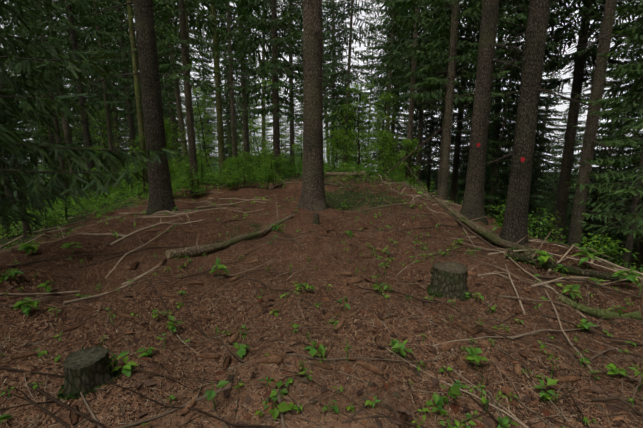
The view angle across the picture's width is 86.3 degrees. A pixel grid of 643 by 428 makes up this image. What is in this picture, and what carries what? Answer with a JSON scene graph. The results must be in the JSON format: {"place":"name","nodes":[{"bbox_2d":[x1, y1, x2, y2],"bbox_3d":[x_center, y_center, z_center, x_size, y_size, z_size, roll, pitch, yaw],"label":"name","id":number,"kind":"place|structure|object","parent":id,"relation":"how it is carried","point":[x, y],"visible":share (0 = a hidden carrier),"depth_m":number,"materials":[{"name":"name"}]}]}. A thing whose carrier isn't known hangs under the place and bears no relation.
{"place":"outdoors","nodes":[
{"label":"outdoors","id":0,"kind":"place"},
{"bbox_2d":[282,1,326,87],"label":"spruce","id":1,"kind":"object","parent":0,"point":[299,80],"depth_m":27.88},
{"bbox_2d":[0,153,642,427],"bbox_3d":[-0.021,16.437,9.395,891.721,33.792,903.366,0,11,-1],"label":"ground","id":2,"kind":"structure","parent":0,"point":[336,192],"depth_m":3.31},
{"bbox_2d":[0,17,15,202],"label":"spruce","id":3,"kind":"object","parent":2,"relation":"on","point":[7,190],"depth_m":25.83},
{"bbox_2d":[0,16,27,239],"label":"tree","id":4,"kind":"object","parent":2,"relation":"on","point":[5,232],"depth_m":7.10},
{"bbox_2d":[0,0,35,193],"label":"spruce","id":5,"kind":"object","parent":2,"relation":"on","point":[12,53],"depth_m":20.13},
{"bbox_2d":[0,2,50,239],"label":"tree","id":6,"kind":"object","parent":2,"relation":"on","point":[10,50],"depth_m":6.42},
{"bbox_2d":[2,0,80,170],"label":"spruce","id":7,"kind":"object","parent":2,"relation":"on","point":[74,135],"depth_m":24.54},
{"bbox_2d":[1,0,82,197],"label":"tree","id":8,"kind":"object","parent":2,"relation":"on","point":[46,42],"depth_m":15.89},
{"bbox_2d":[8,1,82,198],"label":"spruce","id":9,"kind":"object","parent":2,"relation":"on","point":[46,132],"depth_m":22.43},
{"bbox_2d":[29,200,63,231],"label":"shrub","id":10,"kind":"object","parent":2,"relation":"on","point":[45,221],"visible":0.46,"depth_m":7.52,"materials":[{"name":"green plant"}]},
{"bbox_2d":[4,0,96,194],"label":"spruce","id":11,"kind":"object","parent":2,"relation":"on","point":[67,135],"depth_m":19.25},
{"bbox_2d":[33,115,87,193],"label":"beech sapling","id":12,"kind":"object","parent":2,"relation":"on","point":[61,134],"visible":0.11,"depth_m":24.88,"materials":[{"name":"green plant"}]},
{"bbox_2d":[17,0,121,204],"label":"tree","id":13,"kind":"object","parent":2,"relation":"on","point":[64,23],"depth_m":11.98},
{"bbox_2d":[55,0,107,166],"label":"spruce","id":14,"kind":"object","parent":2,"relation":"on","point":[74,90],"depth_m":31.90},
{"bbox_2d":[67,11,108,181],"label":"spruce","id":15,"kind":"object","parent":2,"relation":"on","point":[90,126],"depth_m":37.30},
{"bbox_2d":[56,343,119,400],"bbox_3d":[-1.381,0.947,2.039,0.318,0.244,0.306,0,11,-1],"label":"stump","id":16,"kind":"object","parent":2,"relation":"on","point":[87,371],"visible":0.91,"depth_m":1.96,"materials":[{"name":"brown wood"}]},
{"bbox_2d":[0,0,181,232],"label":"young spruce","id":17,"kind":"object","parent":2,"relation":"on","point":[25,106],"depth_m":3.59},
{"bbox_2d":[64,0,137,191],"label":"tree","id":18,"kind":"object","parent":2,"relation":"on","point":[114,73],"depth_m":17.86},
{"bbox_2d":[66,8,135,174],"bbox_3d":[-18.011,-10.126,27.470,4.258,21.034,4.317,10,15,42],"label":"spruce","id":19,"kind":"object","parent":2,"relation":"on","point":[91,134],"depth_m":27.59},
{"bbox_2d":[73,101,132,191],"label":"beech sapling","id":20,"kind":"object","parent":2,"relation":"on","point":[101,135],"visible":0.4,"depth_m":20.68,"materials":[{"name":"green plant"}]},
{"bbox_2d":[72,0,142,186],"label":"spruce","id":21,"kind":"object","parent":2,"relation":"on","point":[123,103],"depth_m":25.11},
{"bbox_2d":[73,0,165,185],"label":"spruce","id":22,"kind":"object","parent":2,"relation":"on","point":[131,126],"depth_m":22.43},
{"bbox_2d":[107,163,141,197],"bbox_3d":[-6.437,-1.144,11.606,1.488,1.467,1.244,-11,16,-43],"label":"shrub","id":23,"kind":"object","parent":2,"relation":"on","point":[132,177],"visible":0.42,"depth_m":11.59,"materials":[{"name":"green plant"}]},
{"bbox_2d":[53,0,208,215],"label":"tree","id":24,"kind":"object","parent":2,"relation":"on","point":[161,198],"visible":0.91,"depth_m":6.86,"materials":[{"name":"brown wood"}]},
{"bbox_2d":[128,134,147,194],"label":"tree","id":25,"kind":"object","parent":2,"relation":"on","point":[136,148],"visible":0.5,"depth_m":11.09,"materials":[{"name":"green plant"}]},
{"bbox_2d":[90,0,196,143],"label":"spruce","id":26,"kind":"object","parent":2,"relation":"on","point":[160,61],"depth_m":15.28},
{"bbox_2d":[118,0,179,193],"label":"mossy tree","id":27,"kind":"object","parent":2,"relation":"on","point":[137,87],"visible":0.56,"depth_m":10.82,"materials":[{"name":"green plant"}]},
{"bbox_2d":[124,0,206,169],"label":"spruce","id":28,"kind":"object","parent":2,"relation":"on","point":[179,112],"depth_m":23.33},
{"bbox_2d":[145,118,186,177],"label":"beech sapling","id":29,"kind":"object","parent":2,"relation":"on","point":[168,134],"visible":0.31,"depth_m":14.52,"materials":[{"name":"green plant"}]},
{"bbox_2d":[132,8,203,177],"bbox_3d":[-14.742,-14.487,32.368,6.646,29.117,6.144,-2,13,1],"label":"spruce","id":30,"kind":"object","parent":2,"relation":"on","point":[182,101],"depth_m":33.25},
{"bbox_2d":[156,4,199,168],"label":"spruce","id":31,"kind":"object","parent":2,"relation":"on","point":[164,114],"depth_m":27.91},
{"bbox_2d":[131,0,244,194],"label":"tree","id":32,"kind":"object","parent":2,"relation":"on","point":[167,41],"depth_m":10.08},
{"bbox_2d":[173,160,204,198],"bbox_3d":[-3.953,-1.002,10.126,1.049,1.205,1.050,0,11,-1],"label":"shrub","id":33,"kind":"object","parent":2,"relation":"on","point":[185,170],"visible":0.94,"depth_m":10.08,"materials":[{"name":"green plant"}]},
{"bbox_2d":[173,180,213,199],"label":"shrub","id":34,"kind":"object","parent":2,"relation":"on","point":[201,189],"visible":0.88,"depth_m":10.17,"materials":[{"name":"green plant"}]},
{"bbox_2d":[161,0,226,140],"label":"spruce","id":35,"kind":"object","parent":2,"relation":"on","point":[178,29],"depth_m":18.87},
{"bbox_2d":[181,103,218,172],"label":"beech sapling","id":36,"kind":"object","parent":2,"relation":"on","point":[201,139],"visible":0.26,"depth_m":29.42,"materials":[{"name":"green plant"}]},
{"bbox_2d":[172,79,229,173],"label":"beech sapling","id":37,"kind":"object","parent":2,"relation":"on","point":[203,140],"visible":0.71,"depth_m":23.08,"materials":[{"name":"green plant"}]},
{"bbox_2d":[191,14,216,161],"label":"spruce","id":38,"kind":"object","parent":2,"relation":"on","point":[198,54],"depth_m":61.99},
{"bbox_2d":[186,151,221,183],"bbox_3d":[-4.100,-1.616,12.020,1.092,1.342,1.058,-11,15,-43],"label":"shrub","id":39,"kind":"object","parent":2,"relation":"on","point":[199,166],"visible":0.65,"depth_m":12.03,"materials":[{"name":"green plant"}]},
{"bbox_2d":[194,55,217,167],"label":"spruce","id":40,"kind":"object","parent":2,"relation":"on","point":[208,94],"depth_m":47.58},
{"bbox_2d":[197,56,218,170],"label":"spruce","id":41,"kind":"object","parent":2,"relation":"on","point":[210,157],"depth_m":59.20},
{"bbox_2d":[211,19,242,158],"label":"spruce","id":42,"kind":"object","parent":2,"relation":"on","point":[230,140],"depth_m":33.69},
{"bbox_2d":[187,0,270,167],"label":"tree","id":43,"kind":"object","parent":2,"relation":"on","point":[232,30],"depth_m":15.79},
{"bbox_2d":[203,0,254,151],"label":"spruce","id":44,"kind":"object","parent":2,"relation":"on","point":[238,104],"depth_m":26.65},
{"bbox_2d":[165,196,293,258],"bbox_3d":[-1.163,0.147,5.099,0.489,0.593,2.392,8,14,36],"label":"log","id":45,"kind":"object","parent":2,"relation":"on","point":[194,251],"visible":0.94,"depth_m":4.72,"materials":[{"name":"brown wood"}]},
{"bbox_2d":[198,0,262,184],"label":"mossy tree","id":46,"kind":"object","parent":2,"relation":"on","point":[221,146],"visible":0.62,"depth_m":12.37,"materials":[{"name":"brown plant"}]},
{"bbox_2d":[215,161,245,187],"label":"shrub","id":47,"kind":"object","parent":2,"relation":"on","point":[226,166],"visible":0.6,"depth_m":11.41,"materials":[{"name":"green plant"}]},
{"bbox_2d":[222,155,258,187],"bbox_3d":[-2.408,-1.189,10.314,1.183,1.166,1.086,0,11,-1],"label":"shrub","id":48,"kind":"object","parent":2,"relation":"on","point":[243,167],"visible":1,"depth_m":10.19,"materials":[{"name":"green plant"}]},
{"bbox_2d":[226,152,254,190],"bbox_3d":[-2.659,-1.334,10.887,1.049,1.295,1.070,0,11,-1],"label":"shrub","id":49,"kind":"object","parent":2,"relation":"on","point":[241,163],"visible":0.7,"depth_m":10.73,"materials":[{"name":"green plant"}]},
{"bbox_2d":[207,0,281,165],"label":"tree","id":50,"kind":"object","parent":2,"relation":"on","point":[246,143],"depth_m":18.07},
{"bbox_2d":[236,39,261,165],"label":"spruce","id":51,"kind":"object","parent":2,"relation":"on","point":[254,125],"depth_m":54.93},
{"bbox_2d":[239,122,268,165],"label":"beech sapling","id":52,"kind":"object","parent":2,"relation":"on","point":[255,135],"visible":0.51,"depth_m":21.64,"materials":[{"name":"green plant"}]},
{"bbox_2d":[236,98,272,168],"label":"beech sapling","id":53,"kind":"object","parent":2,"relation":"on","point":[252,120],"visible":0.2,"depth_m":33.72,"materials":[{"name":"green plant"}]},
{"bbox_2d":[234,0,285,167],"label":"spruce","id":54,"kind":"object","parent":2,"relation":"on","point":[257,60],"depth_m":30.15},
{"bbox_2d":[257,148,278,188],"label":"shrub","id":55,"kind":"object","parent":2,"relation":"on","point":[266,171],"visible":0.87,"depth_m":9.99,"materials":[{"name":"green plant"}]},
{"bbox_2d":[256,141,289,168],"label":"beech sapling","id":56,"kind":"object","parent":2,"relation":"on","point":[263,151],"visible":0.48,"depth_m":16.15,"materials":[{"name":"green plant"}]},
{"bbox_2d":[259,154,288,188],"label":"shrub","id":57,"kind":"object","parent":2,"relation":"on","point":[275,161],"visible":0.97,"depth_m":9.96,"materials":[{"name":"green plant"}]},
{"bbox_2d":[249,78,301,164],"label":"beech sapling","id":58,"kind":"object","parent":2,"relation":"on","point":[269,82],"visible":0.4,"depth_m":26.27,"materials":[{"name":"green plant"}]},
{"bbox_2d":[221,0,336,180],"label":"tree","id":59,"kind":"object","parent":2,"relation":"on","point":[265,67],"depth_m":12.42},
{"bbox_2d":[256,0,302,166],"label":"tree","id":60,"kind":"object","parent":2,"relation":"on","point":[279,4],"depth_m":19.66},
{"bbox_2d":[1,189,580,427],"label":"pine cones","id":61,"kind":"object","parent":2,"relation":"on","point":[273,357],"visible":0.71,"depth_m":2.46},
{"bbox_2d":[290,133,302,171],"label":"beech sapling","id":62,"kind":"object","parent":2,"relation":"on","point":[298,149],"visible":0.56,"depth_m":17.92,"materials":[{"name":"green plant"}]},
{"bbox_2d":[275,0,356,210],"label":"tree","id":63,"kind":"object","parent":2,"relation":"on","point":[312,197],"visible":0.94,"depth_m":6.82,"materials":[{"name":"brown wood"}]},
{"bbox_2d":[0,174,642,427],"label":"twigs","id":64,"kind":"object","parent":2,"relation":"on","point":[100,425],"visible":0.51,"depth_m":2.27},
{"bbox_2d":[0,172,642,427],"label":"seedlings","id":65,"kind":"object","parent":2,"relation":"on","point":[283,406],"visible":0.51,"depth_m":2.46,"materials":[{"name":"green plant"}]},
{"bbox_2d":[0,159,642,268],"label":"herb layer","id":66,"kind":"object","parent":2,"relation":"on","point":[348,167],"visible":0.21,"depth_m":11.33,"materials":[{"name":"green plant"}]},
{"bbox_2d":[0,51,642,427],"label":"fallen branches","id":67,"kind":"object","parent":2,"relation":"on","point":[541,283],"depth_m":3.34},
{"bbox_2d":[301,0,350,166],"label":"spruce","id":68,"kind":"object","parent":2,"relation":"on","point":[327,43],"depth_m":37.13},
{"bbox_2d":[301,0,362,166],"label":"tree","id":69,"kind":"object","parent":2,"relation":"on","point":[339,65],"depth_m":22.20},
{"bbox_2d":[323,104,350,169],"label":"beech sapling","id":70,"kind":"object","parent":2,"relation":"on","point":[325,146],"visible":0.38,"depth_m":19.19,"materials":[{"name":"green plant"}]},
{"bbox_2d":[323,128,351,168],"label":"beech sapling","id":71,"kind":"object","parent":2,"relation":"on","point":[333,132],"visible":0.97,"depth_m":15.98,"materials":[{"name":"green plant"}]},
{"bbox_2d":[324,180,359,192],"bbox_3d":[0.396,-0.920,10.272,0.623,0.335,2.304,-5,12,-24],"label":"mossy log","id":72,"kind":"object","parent":2,"relation":"on","point":[350,187],"visible":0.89,"depth_m":9.83,"materials":[{"name":"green plant"}]},
{"bbox_2d":[325,163,365,176],"bbox_3d":[0.943,-1.730,13.224,1.921,0.606,0.395,-3,12,-17],"label":"log","id":73,"kind":"object","parent":2,"relation":"on","point":[332,173],"visible":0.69,"depth_m":13.18,"materials":[{"name":"brown wood"}]},
{"bbox_2d":[323,99,367,163],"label":"beech sapling","id":74,"kind":"object","parent":2,"relation":"on","point":[340,149],"visible":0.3,"depth_m":23.74,"materials":[{"name":"green plant"}]},
{"bbox_2d":[322,0,384,166],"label":"spruce","id":75,"kind":"object","parent":2,"relation":"on","point":[341,90],"depth_m":17.54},
{"bbox_2d":[338,112,374,166],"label":"beech sapling","id":76,"kind":"object","parent":2,"relation":"on","point":[360,142],"visible":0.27,"depth_m":29.40,"materials":[{"name":"green plant"}]},
{"bbox_2d":[332,81,383,171],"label":"beech sapling","id":77,"kind":"object","parent":2,"relation":"on","point":[365,96],"visible":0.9,"depth_m":16.93,"materials":[{"name":"green plant"}]},
{"bbox_2d":[348,17,385,172],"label":"spruce","id":78,"kind":"object","parent":2,"relation":"on","point":[368,107],"depth_m":33.35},
{"bbox_2d":[352,91,404,170],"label":"beech sapling","id":79,"kind":"object","parent":2,"relation":"on","point":[388,105],"visible":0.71,"depth_m":18.89,"materials":[{"name":"green plant"}]},
{"bbox_2d":[362,129,398,174],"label":"beech sapling","id":80,"kind":"object","parent":2,"relation":"on","point":[386,138],"visible":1,"depth_m":15.28,"materials":[{"name":"green plant"}]},
{"bbox_2d":[357,0,426,175],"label":"tree","id":81,"kind":"object","parent":2,"relation":"on","point":[383,32],"depth_m":20.66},
{"bbox_2d":[370,1,420,176],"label":"spruce","id":82,"kind":"object","parent":2,"relation":"on","point":[399,128],"depth_m":25.02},
{"bbox_2d":[364,0,429,176],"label":"spruce","id":83,"kind":"object","parent":2,"relation":"on","point":[381,52],"depth_m":29.75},
{"bbox_2d":[388,137,435,194],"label":"beech sapling","id":84,"kind":"object","parent":2,"relation":"on","point":[403,142],"visible":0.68,"depth_m":16.32,"materials":[{"name":"green plant"}]},
{"bbox_2d":[367,0,465,183],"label":"tree","id":85,"kind":"object","parent":2,"relation":"on","point":[424,37],"depth_m":15.95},
{"bbox_2d":[385,1,460,188],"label":"spruce","id":86,"kind":"object","parent":2,"relation":"on","point":[420,127],"depth_m":28.39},
{"bbox_2d":[400,7,453,191],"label":"spruce","id":87,"kind":"object","parent":2,"relation":"on","point":[437,137],"depth_m":37.44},
{"bbox_2d":[426,261,471,300],"bbox_3d":[1.242,0.685,3.377,0.432,0.366,0.435,0,11,-1],"label":"stump","id":88,"kind":"object","parent":2,"relation":"on","point":[448,279],"visible":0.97,"depth_m":3.25,"materials":[{"name":"brown wood"}]},
{"bbox_2d":[402,0,501,196],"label":"spruce","id":89,"kind":"object","parent":2,"relation":"on","point":[459,63],"depth_m":19.05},
{"bbox_2d":[381,0,527,200],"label":"thin tree","id":90,"kind":"object","parent":2,"relation":"on","point":[428,82],"depth_m":12.22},
{"bbox_2d":[419,2,518,203],"bbox_3d":[9.336,-12.197,21.865,6.594,33.062,6.778,-8,15,-37],"label":"spruce","id":91,"kind":"object","parent":2,"relation":"on","point":[454,178],"depth_m":23.19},
{"bbox_2d":[448,65,492,212],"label":"spruce","id":92,"kind":"object","parent":2,"relation":"on","point":[462,176],"depth_m":26.60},
{"bbox_2d":[399,178,550,266],"bbox_3d":[2.803,-0.340,8.206,0.817,0.428,8.471,0,11,2],"label":"log","id":93,"kind":"object","parent":2,"relation":"on","point":[484,232],"visible":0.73,"depth_m":5.52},
{"bbox_2d":[426,0,564,224],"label":"tree","id":94,"kind":"object","parent":2,"relation":"on","point":[472,205],"visible":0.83,"depth_m":6.54,"materials":[{"name":"brown wood"}]},
{"bbox_2d":[484,98,510,222],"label":"spruce","id":95,"kind":"object","parent":2,"relation":"on","point":[503,189],"depth_m":28.74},
{"bbox_2d":[458,0,538,223],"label":"spruce","id":96,"kind":"object","parent":2,"relation":"on","point":[510,114],"depth_m":16.63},
{"bbox_2d":[453,0,562,221],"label":"spruce","id":97,"kind":"object","parent":2,"relation":"on","point":[492,111],"depth_m":19.02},
{"bbox_2d":[486,199,538,234],"bbox_3d":[4.245,0.135,7.728,1.042,0.936,1.154,0,11,-1],"label":"shrub","id":98,"kind":"object","parent":2,"relation":"on","point":[503,206],"visible":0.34,"depth_m":7.79,"materials":[{"name":"green plant"}]},
{"bbox_2d":[498,45,562,233],"bbox_3d":[15.080,-3.449,25.397,4.759,23.860,4.892,5,11,37],"label":"spruce","id":99,"kind":"object","parent":2,"relation":"on","point":[542,183],"depth_m":24.90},
{"bbox_2d":[499,37,568,239],"bbox_3d":[18.403,-2.409,29.809,5.089,25.516,5.231,13,16,43],"label":"spruce","id":100,"kind":"object","parent":2,"relation":"on","point":[542,204],"depth_m":28.64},
{"bbox_2d":[465,0,608,245],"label":"tree","id":101,"kind":"object","parent":2,"relation":"on","point":[515,226],"visible":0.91,"depth_m":4.88,"materials":[{"name":"brown wood"}]},
{"bbox_2d":[529,54,561,232],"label":"spruce","id":102,"kind":"object","parent":2,"relation":"on","point":[549,137],"depth_m":44.00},
{"bbox_2d":[528,208,578,242],"bbox_3d":[4.773,0.465,7.544,1.638,1.294,1.084,-8,14,-35],"label":"shrub","id":103,"kind":"object","parent":2,"relation":"on","point":[547,221],"visible":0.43,"depth_m":7.40,"materials":[{"name":"green plant"}]},
{"bbox_2d":[532,84,584,241],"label":"spruce","id":104,"kind":"object","parent":2,"relation":"on","point":[570,193],"depth_m":33.51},
{"bbox_2d":[531,74,594,242],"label":"spruce","id":105,"kind":"object","parent":2,"relation":"on","point":[574,168],"depth_m":40.52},
{"bbox_2d":[496,231,642,281],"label":"log","id":106,"kind":"object","parent":2,"relation":"on","point":[571,270],"visible":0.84,"depth_m":4.12,"materials":[{"name":"brown wood"}]},
{"bbox_2d":[504,0,642,243],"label":"spruce","id":107,"kind":"object","parent":2,"relation":"on","point":[562,202],"depth_m":15.63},
{"bbox_2d":[547,8,612,241],"bbox_3d":[25.544,-2.034,33.663,6.548,33.984,7.272,2,11,23],"label":"spruce","id":108,"kind":"object","parent":2,"relation":"on","point":[582,136],"depth_m":32.78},
{"bbox_2d":[532,0,642,246],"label":"tree","id":109,"kind":"object","parent":2,"relation":"on","point":[588,147],"visible":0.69,"depth_m":8.22,"materials":[{"name":"brown wood"}]},
{"bbox_2d":[563,56,631,264],"bbox_3d":[16.405,-0.025,20.905,4.299,18.409,4.173,10,16,32],"label":"spruce","id":110,"kind":"object","parent":2,"relation":"on","point":[595,170],"depth_m":20.23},
{"bbox_2d":[555,293,641,319],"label":"log","id":111,"kind":"object","parent":2,"relation":"on","point":[595,312],"visible":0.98,"depth_m":3.23,"materials":[{"name":"green wood"}]},
{"bbox_2d":[554,4,642,275],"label":"spruce","id":112,"kind":"object","parent":2,"relation":"on","point":[634,54],"depth_m":13.29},
{"bbox_2d":[564,17,639,267],"bbox_3d":[23.773,-1.274,28.780,6.248,29.608,6.758,-4,9,-20],"label":"spruce","id":113,"kind":"object","parent":2,"relation":"on","point":[578,147],"depth_m":28.10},
{"bbox_2d":[564,0,642,272],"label":"tree","id":114,"kind":"object","parent":2,"relation":"on","point":[638,73],"depth_m":5.28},
{"bbox_2d":[564,45,642,266],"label":"spruce","id":115,"kind":"object","parent":2,"relation":"on","point":[624,203],"depth_m":23.96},
{"bbox_2d":[578,232,638,269],"bbox_3d":[4.697,0.703,5.583,1.056,0.827,0.898,7,13,30],"label":"shrub","id":116,"kind":"object","parent":2,"relation":"on","point":[606,247],"visible":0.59,"depth_m":5.47,"materials":[{"name":"green plant"}]},
{"bbox_2d":[1,0,642,171],"label":"sky","id":117,"kind":"structure","parent":0,"point":[561,107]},
{"bbox_2d":[384,78,408,178],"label":"spruce","id":118,"kind":"object","parent":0,"point":[398,125],"depth_m":38.74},
{"bbox_2d":[395,35,434,191],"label":"spruce","id":119,"kind":"object","parent":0,"point":[425,169],"depth_m":34.65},
{"bbox_2d":[413,12,470,199],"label":"spruce","id":120,"kind":"object","parent":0,"point":[434,125],"depth_m":30.78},
{"bbox_2d":[449,37,510,208],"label":"spruce","id":121,"kind":"object","parent":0,"point":[463,155],"depth_m":32.47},
{"bbox_2d":[454,0,601,210],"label":"spruce","id":122,"kind":"object","parent":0,"point":[552,20],"depth_m":12.15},
{"bbox_2d":[486,0,575,222],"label":"spruce","id":123,"kind":"object","parent":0,"point":[548,120],"depth_m":20.54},
{"bbox_2d":[589,0,642,243],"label":"spruce","id":124,"kind":"object","parent":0,"point":[626,120],"depth_m":9.97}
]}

